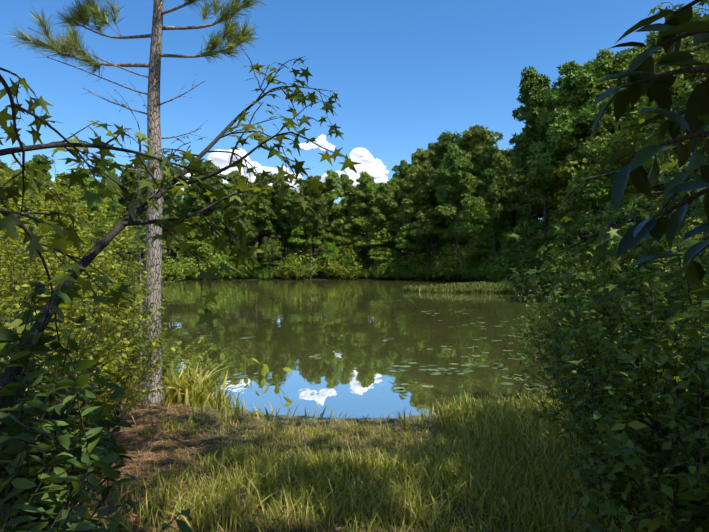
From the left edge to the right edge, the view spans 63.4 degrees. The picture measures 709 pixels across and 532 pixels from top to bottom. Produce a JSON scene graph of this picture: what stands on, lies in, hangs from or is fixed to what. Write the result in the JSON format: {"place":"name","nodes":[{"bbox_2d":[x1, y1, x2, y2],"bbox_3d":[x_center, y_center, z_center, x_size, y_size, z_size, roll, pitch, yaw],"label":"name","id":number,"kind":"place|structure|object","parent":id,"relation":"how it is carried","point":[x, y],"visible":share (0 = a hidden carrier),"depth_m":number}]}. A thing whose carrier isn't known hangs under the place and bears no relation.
{"place":"outdoors","nodes":[
{"label":"outdoors","id":0,"kind":"place"},
{"bbox_2d":[0,33,360,427],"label":"sweetgum boughs","id":1,"kind":"object","parent":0,"point":[61,239],"depth_m":2.64},
{"bbox_2d":[183,149,359,191],"bbox_3d":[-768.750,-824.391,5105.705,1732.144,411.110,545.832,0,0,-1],"label":"cloud","id":2,"kind":"structure","parent":0,"point":[221,160],"depth_m":4898.09},
{"bbox_2d":[278,188,301,277],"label":"tree","id":3,"kind":"object","parent":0,"point":[287,212],"depth_m":116.83},
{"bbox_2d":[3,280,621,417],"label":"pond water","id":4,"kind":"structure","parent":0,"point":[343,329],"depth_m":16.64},
{"bbox_2d":[171,336,292,387],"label":"water plants","id":5,"kind":"object","parent":4,"relation":"in","point":[265,368],"depth_m":11.90},
{"bbox_2d":[174,297,551,391],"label":"lily pads","id":6,"kind":"object","parent":4,"relation":"on","point":[241,375],"visible":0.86,"depth_m":12.09},
{"bbox_2d":[299,135,334,149],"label":"cloud","id":7,"kind":"structure","parent":0,"point":[322,142],"depth_m":5055.37},
{"bbox_2d":[1,230,682,531],"bbox_3d":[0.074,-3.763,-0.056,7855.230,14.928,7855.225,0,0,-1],"label":"ground","id":8,"kind":"structure","parent":0,"point":[281,418],"depth_m":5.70},
{"bbox_2d":[7,169,40,220],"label":"pine tree","id":9,"kind":"object","parent":8,"relation":"on","point":[32,194],"depth_m":95.00},
{"bbox_2d":[29,154,56,215],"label":"pine tree","id":10,"kind":"object","parent":8,"relation":"on","point":[41,160],"depth_m":103.63},
{"bbox_2d":[48,172,84,227],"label":"pine tree","id":11,"kind":"object","parent":8,"relation":"on","point":[65,190],"depth_m":103.53},
{"bbox_2d":[81,177,100,225],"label":"pine tree","id":12,"kind":"object","parent":8,"relation":"on","point":[84,187],"depth_m":112.65},
{"bbox_2d":[0,281,192,531],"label":"laurel shrub","id":13,"kind":"object","parent":8,"relation":"on","point":[52,499],"depth_m":1.94},
{"bbox_2d":[75,158,119,232],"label":"pine tree","id":14,"kind":"object","parent":8,"relation":"on","point":[96,205],"depth_m":105.29},
{"bbox_2d":[87,210,126,244],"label":"deciduous tree","id":15,"kind":"object","parent":8,"relation":"on","point":[106,218],"visible":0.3,"depth_m":102.76},
{"bbox_2d":[0,153,222,477],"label":"shrubs","id":16,"kind":"object","parent":8,"relation":"on","point":[18,258],"depth_m":4.93},
{"bbox_2d":[112,166,146,266],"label":"pine tree","id":17,"kind":"object","parent":8,"relation":"on","point":[129,175],"depth_m":115.52},
{"bbox_2d":[120,225,145,272],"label":"deciduous tree","id":18,"kind":"object","parent":8,"relation":"on","point":[142,234],"depth_m":106.52},
{"bbox_2d":[3,0,265,405],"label":"pine","id":19,"kind":"object","parent":8,"relation":"on","point":[153,251],"depth_m":8.42},
{"bbox_2d":[113,90,188,396],"bbox_3d":[-3.221,-0.321,8.849,1.107,4.795,0.980,0,0,-1],"label":"sapling","id":20,"kind":"object","parent":8,"relation":"on","point":[138,238],"depth_m":8.87},
{"bbox_2d":[133,161,176,231],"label":"pine tree","id":21,"kind":"object","parent":8,"relation":"on","point":[143,190],"depth_m":109.70},
{"bbox_2d":[162,172,183,260],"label":"pine tree","id":22,"kind":"object","parent":8,"relation":"on","point":[176,197],"depth_m":116.23},
{"bbox_2d":[164,255,194,279],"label":"bush","id":23,"kind":"object","parent":8,"relation":"on","point":[179,265],"depth_m":108.43},
{"bbox_2d":[170,219,210,248],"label":"deciduous tree","id":24,"kind":"object","parent":8,"relation":"on","point":[197,242],"depth_m":110.85},
{"bbox_2d":[180,256,215,278],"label":"bush","id":25,"kind":"object","parent":8,"relation":"on","point":[202,264],"depth_m":109.43},
{"bbox_2d":[179,162,218,262],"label":"pine tree","id":26,"kind":"object","parent":8,"relation":"on","point":[186,204],"depth_m":112.68},
{"bbox_2d":[185,236,222,261],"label":"understory tree","id":27,"kind":"object","parent":8,"relation":"on","point":[196,250],"depth_m":111.44},
{"bbox_2d":[177,240,232,279],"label":"bush","id":28,"kind":"object","parent":8,"relation":"on","point":[206,257],"depth_m":109.10},
{"bbox_2d":[188,162,226,261],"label":"pine tree","id":29,"kind":"object","parent":8,"relation":"on","point":[198,205],"depth_m":111.67},
{"bbox_2d":[201,252,242,278],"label":"bush","id":30,"kind":"object","parent":8,"relation":"on","point":[223,262],"depth_m":111.00},
{"bbox_2d":[216,190,235,246],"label":"pine tree","id":31,"kind":"object","parent":8,"relation":"on","point":[223,229],"depth_m":118.47},
{"bbox_2d":[226,169,253,199],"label":"pine tree","id":32,"kind":"object","parent":8,"relation":"on","point":[233,175],"depth_m":122.97},
{"bbox_2d":[228,182,263,278],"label":"pine tree","id":33,"kind":"object","parent":8,"relation":"on","point":[250,234],"depth_m":112.82},
{"bbox_2d":[249,172,272,278],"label":"pine tree","id":34,"kind":"object","parent":8,"relation":"on","point":[262,215],"depth_m":114.34},
{"bbox_2d":[257,218,277,266],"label":"deciduous tree","id":35,"kind":"object","parent":8,"relation":"on","point":[273,231],"depth_m":119.22},
{"bbox_2d":[259,234,281,278],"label":"deciduous tree","id":36,"kind":"object","parent":8,"relation":"on","point":[277,252],"depth_m":113.21},
{"bbox_2d":[261,264,279,278],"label":"bush","id":37,"kind":"object","parent":8,"relation":"on","point":[270,273],"depth_m":113.01},
{"bbox_2d":[257,239,284,277],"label":"understory tree","id":38,"kind":"object","parent":8,"relation":"on","point":[272,245],"depth_m":115.64},
{"bbox_2d":[265,173,292,277],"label":"pine tree","id":39,"kind":"object","parent":8,"relation":"on","point":[274,208],"depth_m":118.23},
{"bbox_2d":[276,255,303,278],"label":"bush","id":40,"kind":"object","parent":8,"relation":"on","point":[286,269],"depth_m":112.41},
{"bbox_2d":[276,250,319,278],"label":"bush","id":41,"kind":"object","parent":8,"relation":"on","point":[314,267],"depth_m":114.23},
{"bbox_2d":[274,246,324,278],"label":"bush","id":42,"kind":"object","parent":8,"relation":"on","point":[298,261],"visible":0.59,"depth_m":114.70},
{"bbox_2d":[289,236,312,254],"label":"understory tree","id":43,"kind":"object","parent":8,"relation":"on","point":[296,245],"depth_m":118.90},
{"bbox_2d":[288,215,321,278],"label":"deciduous tree","id":44,"kind":"object","parent":8,"relation":"on","point":[307,241],"depth_m":113.73},
{"bbox_2d":[291,175,331,278],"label":"pine tree","id":45,"kind":"object","parent":8,"relation":"on","point":[320,219],"depth_m":113.07},
{"bbox_2d":[303,190,331,274],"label":"pine tree","id":46,"kind":"object","parent":8,"relation":"on","point":[328,222],"depth_m":120.39},
{"bbox_2d":[13,388,636,531],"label":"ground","id":47,"kind":"structure","parent":8,"relation":"on","point":[145,439],"depth_m":5.66},
{"bbox_2d":[311,254,338,278],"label":"bush","id":48,"kind":"object","parent":8,"relation":"on","point":[318,265],"depth_m":115.27},
{"bbox_2d":[321,242,339,277],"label":"deciduous tree","id":49,"kind":"object","parent":8,"relation":"on","point":[331,254],"depth_m":114.71},
{"bbox_2d":[318,227,343,253],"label":"deciduous tree","id":50,"kind":"object","parent":8,"relation":"on","point":[322,249],"depth_m":118.16},
{"bbox_2d":[321,169,344,243],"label":"pine tree","id":51,"kind":"object","parent":8,"relation":"on","point":[334,194],"depth_m":120.68},
{"bbox_2d":[322,252,352,278],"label":"bush","id":52,"kind":"object","parent":8,"relation":"on","point":[328,262],"depth_m":114.15},
{"bbox_2d":[332,173,357,245],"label":"pine tree","id":53,"kind":"object","parent":8,"relation":"on","point":[350,190],"depth_m":125.25},
{"bbox_2d":[324,241,368,279],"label":"bush","id":54,"kind":"object","parent":8,"relation":"on","point":[346,270],"depth_m":112.65},
{"bbox_2d":[332,233,361,254],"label":"deciduous tree","id":55,"kind":"object","parent":8,"relation":"on","point":[347,241],"depth_m":115.69},
{"bbox_2d":[329,217,366,247],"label":"deciduous tree","id":56,"kind":"object","parent":8,"relation":"on","point":[339,230],"depth_m":119.31},
{"bbox_2d":[329,251,367,278],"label":"bush","id":57,"kind":"object","parent":8,"relation":"on","point":[347,261],"depth_m":113.25},
{"bbox_2d":[335,196,361,247],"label":"pine tree","id":58,"kind":"object","parent":8,"relation":"on","point":[347,203],"depth_m":120.27},
{"bbox_2d":[353,187,372,265],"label":"pine tree","id":59,"kind":"object","parent":8,"relation":"on","point":[364,216],"depth_m":122.49},
{"bbox_2d":[351,171,383,265],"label":"pine tree","id":60,"kind":"object","parent":8,"relation":"on","point":[366,186],"depth_m":118.75},
{"bbox_2d":[353,215,387,278],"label":"deciduous tree","id":61,"kind":"object","parent":8,"relation":"on","point":[370,243],"depth_m":114.16},
{"bbox_2d":[368,182,398,252],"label":"pine tree","id":62,"kind":"object","parent":8,"relation":"on","point":[384,196],"depth_m":111.94},
{"bbox_2d":[373,247,397,264],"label":"understory tree","id":63,"kind":"object","parent":8,"relation":"on","point":[390,250],"depth_m":111.18},
{"bbox_2d":[364,213,410,278],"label":"deciduous tree","id":64,"kind":"object","parent":8,"relation":"on","point":[388,237],"depth_m":112.76},
{"bbox_2d":[387,176,401,256],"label":"pine tree","id":65,"kind":"object","parent":8,"relation":"on","point":[392,180],"depth_m":120.90},
{"bbox_2d":[380,249,413,278],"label":"bush","id":66,"kind":"object","parent":8,"relation":"on","point":[398,260],"depth_m":109.43},
{"bbox_2d":[392,159,417,258],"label":"pine tree","id":67,"kind":"object","parent":8,"relation":"on","point":[401,174],"depth_m":121.57},
{"bbox_2d":[394,222,427,279],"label":"deciduous tree","id":68,"kind":"object","parent":8,"relation":"on","point":[403,240],"depth_m":108.68},
{"bbox_2d":[393,167,435,278],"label":"pine tree","id":69,"kind":"object","parent":8,"relation":"on","point":[400,216],"depth_m":111.04},
{"bbox_2d":[398,164,440,266],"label":"pine tree","id":70,"kind":"object","parent":8,"relation":"on","point":[422,186],"depth_m":110.57},
{"bbox_2d":[400,247,438,278],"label":"bush","id":71,"kind":"object","parent":8,"relation":"on","point":[414,260],"depth_m":108.13},
{"bbox_2d":[400,148,439,267],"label":"pine tree","id":72,"kind":"object","parent":8,"relation":"on","point":[419,156],"depth_m":113.23},
{"bbox_2d":[409,208,451,278],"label":"deciduous tree","id":73,"kind":"object","parent":8,"relation":"on","point":[428,231],"depth_m":105.19},
{"bbox_2d":[425,142,439,253],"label":"pine tree","id":74,"kind":"object","parent":8,"relation":"on","point":[430,146],"depth_m":116.15},
{"bbox_2d":[423,197,454,254],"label":"deciduous tree","id":75,"kind":"object","parent":8,"relation":"on","point":[437,217],"depth_m":109.16},
{"bbox_2d":[426,130,461,240],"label":"pine tree","id":76,"kind":"object","parent":8,"relation":"on","point":[438,151],"depth_m":106.79},
{"bbox_2d":[426,158,463,242],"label":"pine tree","id":77,"kind":"object","parent":8,"relation":"on","point":[439,177],"depth_m":105.24},
{"bbox_2d":[426,243,465,279],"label":"bush","id":78,"kind":"object","parent":8,"relation":"on","point":[435,261],"depth_m":102.25},
{"bbox_2d":[434,143,478,280],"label":"pine tree","id":79,"kind":"object","parent":8,"relation":"on","point":[456,162],"depth_m":97.45},
{"bbox_2d":[433,245,481,280],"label":"bush","id":80,"kind":"object","parent":8,"relation":"on","point":[449,262],"depth_m":95.94},
{"bbox_2d":[442,236,472,254],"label":"understory tree","id":81,"kind":"object","parent":8,"relation":"on","point":[461,239],"depth_m":101.38},
{"bbox_2d":[440,219,477,279],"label":"deciduous tree","id":82,"kind":"object","parent":8,"relation":"on","point":[450,235],"depth_m":100.03},
{"bbox_2d":[440,251,484,279],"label":"bush","id":83,"kind":"object","parent":8,"relation":"on","point":[454,267],"depth_m":97.28},
{"bbox_2d":[448,137,479,244],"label":"pine tree","id":84,"kind":"object","parent":8,"relation":"on","point":[460,142],"depth_m":103.66},
{"bbox_2d":[457,256,478,279],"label":"bush","id":85,"kind":"object","parent":8,"relation":"on","point":[475,261],"depth_m":94.84},
{"bbox_2d":[450,124,503,226],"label":"pine tree","id":86,"kind":"object","parent":8,"relation":"on","point":[486,136],"depth_m":100.70},
{"bbox_2d":[462,233,497,261],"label":"understory tree","id":87,"kind":"object","parent":8,"relation":"on","point":[471,254],"depth_m":93.35},
{"bbox_2d":[469,262,492,281],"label":"bush","id":88,"kind":"object","parent":8,"relation":"on","point":[479,273],"depth_m":88.67},
{"bbox_2d":[454,196,510,280],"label":"deciduous tree","id":89,"kind":"object","parent":8,"relation":"on","point":[461,230],"depth_m":92.46},
{"bbox_2d":[466,232,501,278],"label":"understory tree","id":90,"kind":"object","parent":8,"relation":"on","point":[476,250],"depth_m":89.44},
{"bbox_2d":[470,240,509,280],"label":"bush","id":91,"kind":"object","parent":8,"relation":"on","point":[489,259],"depth_m":88.77},
{"bbox_2d":[475,219,507,280],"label":"deciduous tree","id":92,"kind":"object","parent":8,"relation":"on","point":[487,242],"depth_m":88.42},
{"bbox_2d":[402,280,584,294],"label":"spit grass","id":93,"kind":"structure","parent":8,"relation":"on","point":[480,287],"depth_m":51.25},
{"bbox_2d":[474,144,518,281],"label":"pine tree","id":94,"kind":"object","parent":8,"relation":"on","point":[502,207],"depth_m":86.90},
{"bbox_2d":[477,152,515,236],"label":"pine tree","id":95,"kind":"object","parent":8,"relation":"on","point":[511,214],"depth_m":97.83},
{"bbox_2d":[479,244,519,282],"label":"bush","id":96,"kind":"object","parent":8,"relation":"on","point":[494,263],"depth_m":80.55},
{"bbox_2d":[491,254,518,280],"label":"bush","id":97,"kind":"object","parent":8,"relation":"on","point":[498,276],"depth_m":78.57},
{"bbox_2d":[486,240,529,281],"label":"bush","id":98,"kind":"object","parent":8,"relation":"on","point":[503,258],"depth_m":78.50},
{"bbox_2d":[499,227,530,251],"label":"understory tree","id":99,"kind":"object","parent":8,"relation":"on","point":[506,245],"depth_m":80.28},
{"bbox_2d":[505,144,530,226],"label":"pine tree","id":100,"kind":"object","parent":8,"relation":"on","point":[511,188],"depth_m":89.66},
{"bbox_2d":[503,217,533,243],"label":"deciduous tree","id":101,"kind":"object","parent":8,"relation":"on","point":[520,220],"depth_m":80.90},
{"bbox_2d":[500,242,546,282],"bbox_3d":[20.131,-0.156,62.504,8.985,5.134,9.529,0,0,6],"label":"bush","id":102,"kind":"object","parent":8,"relation":"on","point":[520,255],"depth_m":61.41},
{"bbox_2d":[510,233,541,251],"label":"understory tree","id":103,"kind":"object","parent":8,"relation":"on","point":[521,241],"visible":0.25,"depth_m":77.17},
{"bbox_2d":[515,184,551,207],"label":"deciduous tree","id":104,"kind":"object","parent":8,"relation":"on","point":[524,197],"depth_m":85.72},
{"bbox_2d":[512,154,560,223],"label":"pine tree","id":105,"kind":"object","parent":8,"relation":"on","point":[523,210],"depth_m":73.92},
{"bbox_2d":[506,66,566,257],"bbox_3d":[19.274,-9.503,60.399,8.056,23.393,6.890,1,0,8],"label":"deciduous tree","id":106,"kind":"object","parent":8,"relation":"on","point":[533,99],"depth_m":59.66},
{"bbox_2d":[514,245,564,280],"bbox_3d":[20.703,-0.428,60.619,7.786,5.228,6.200,0,0,8],"label":"bush","id":107,"kind":"object","parent":8,"relation":"on","point":[535,263],"depth_m":59.50},
{"bbox_2d":[525,208,572,246],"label":"understory tree","id":108,"kind":"object","parent":8,"relation":"on","point":[538,225],"depth_m":60.97},
{"bbox_2d":[531,179,570,207],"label":"deciduous tree","id":109,"kind":"object","parent":8,"relation":"on","point":[551,201],"visible":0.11,"depth_m":59.22},
{"bbox_2d":[534,208,586,243],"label":"understory tree","id":110,"kind":"object","parent":8,"relation":"on","point":[540,236],"depth_m":53.06},
{"bbox_2d":[545,197,589,243],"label":"understory tree","id":111,"kind":"object","parent":8,"relation":"on","point":[556,222],"depth_m":52.00},
{"bbox_2d":[525,60,611,247],"bbox_3d":[19.757,-8.411,52.977,7.568,21.073,6.938,0,0,4],"label":"deciduous tree","id":112,"kind":"object","parent":8,"relation":"on","point":[574,80],"depth_m":52.45},
{"bbox_2d":[525,80,627,187],"bbox_3d":[22.357,-8.184,54.538,12.713,19.578,11.732,2,1,15],"label":"deciduous tree","id":113,"kind":"object","parent":8,"relation":"on","point":[567,169],"depth_m":51.93},
{"bbox_2d":[547,197,606,235],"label":"understory tree","id":114,"kind":"object","parent":8,"relation":"on","point":[552,232],"depth_m":48.68},
{"bbox_2d":[557,158,614,213],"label":"deciduous tree","id":115,"kind":"object","parent":8,"relation":"on","point":[565,207],"depth_m":47.95},
{"bbox_2d":[554,75,625,191],"bbox_3d":[21.664,-7.809,53.096,6.170,19.789,7.239,1,-1,-78],"label":"deciduous tree","id":116,"kind":"object","parent":8,"relation":"on","point":[589,130],"depth_m":51.74},
{"bbox_2d":[569,48,624,159],"bbox_3d":[23.992,-9.884,55.532,6.760,22.532,7.478,2,0,34],"label":"tree","id":117,"kind":"object","parent":8,"relation":"on","point":[604,65],"depth_m":54.44},
{"bbox_2d":[499,231,708,531],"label":"shrubs","id":118,"kind":"object","parent":8,"relation":"on","point":[611,446],"depth_m":2.50},
{"bbox_2d":[499,0,708,380],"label":"tree","id":119,"kind":"object","parent":8,"relation":"on","point":[597,256],"depth_m":4.37},
{"bbox_2d":[554,113,657,211],"bbox_3d":[20.406,-4.771,44.849,7.377,13.873,7.260,-3,-3,84],"label":"deciduous tree","id":120,"kind":"object","parent":8,"relation":"on","point":[580,190],"depth_m":44.33},
{"bbox_2d":[570,169,644,232],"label":"understory tree","id":121,"kind":"object","parent":8,"relation":"on","point":[600,204],"depth_m":42.63},
{"bbox_2d":[579,167,642,223],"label":"deciduous tree","id":122,"kind":"object","parent":8,"relation":"on","point":[598,194],"depth_m":41.69},
{"bbox_2d":[588,51,687,207],"bbox_3d":[18.343,-5.981,36.354,6.833,16.324,4.818,2,-3,-22],"label":"deciduous tree","id":123,"kind":"object","parent":8,"relation":"on","point":[606,153],"depth_m":36.43},
{"bbox_2d":[644,31,662,55],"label":"pine tree","id":124,"kind":"object","parent":8,"relation":"on","point":[651,42],"depth_m":61.43},
{"bbox_2d":[611,197,707,321],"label":"bush","id":125,"kind":"object","parent":8,"relation":"on","point":[663,246],"depth_m":13.40},
{"bbox_2d":[631,8,707,111],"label":"pine tree","id":126,"kind":"object","parent":8,"relation":"on","point":[695,17],"depth_m":46.00},
{"bbox_2d":[634,36,708,180],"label":"deciduous tree","id":127,"kind":"object","parent":8,"relation":"on","point":[686,43],"depth_m":32.05},
{"bbox_2d":[0,0,708,230],"label":"sky","id":128,"kind":"structure","parent":0,"point":[403,74]},
{"bbox_2d":[345,148,388,183],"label":"cloud","id":129,"kind":"structure","parent":0,"point":[363,157],"depth_m":5045.45},
{"bbox_2d":[366,159,388,173],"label":"cloud","id":130,"kind":"structure","parent":0,"point":[376,164],"depth_m":5092.58},
{"bbox_2d":[525,145,557,217],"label":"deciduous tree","id":131,"kind":"object","parent":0,"point":[530,201],"depth_m":74.58},
{"bbox_2d":[607,42,656,136],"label":"deciduous tree","id":132,"kind":"object","parent":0,"point":[622,56],"visible":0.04,"depth_m":53.29},
{"bbox_2d":[592,0,708,287],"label":"leafy branch","id":133,"kind":"object","parent":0,"point":[694,118],"depth_m":1.65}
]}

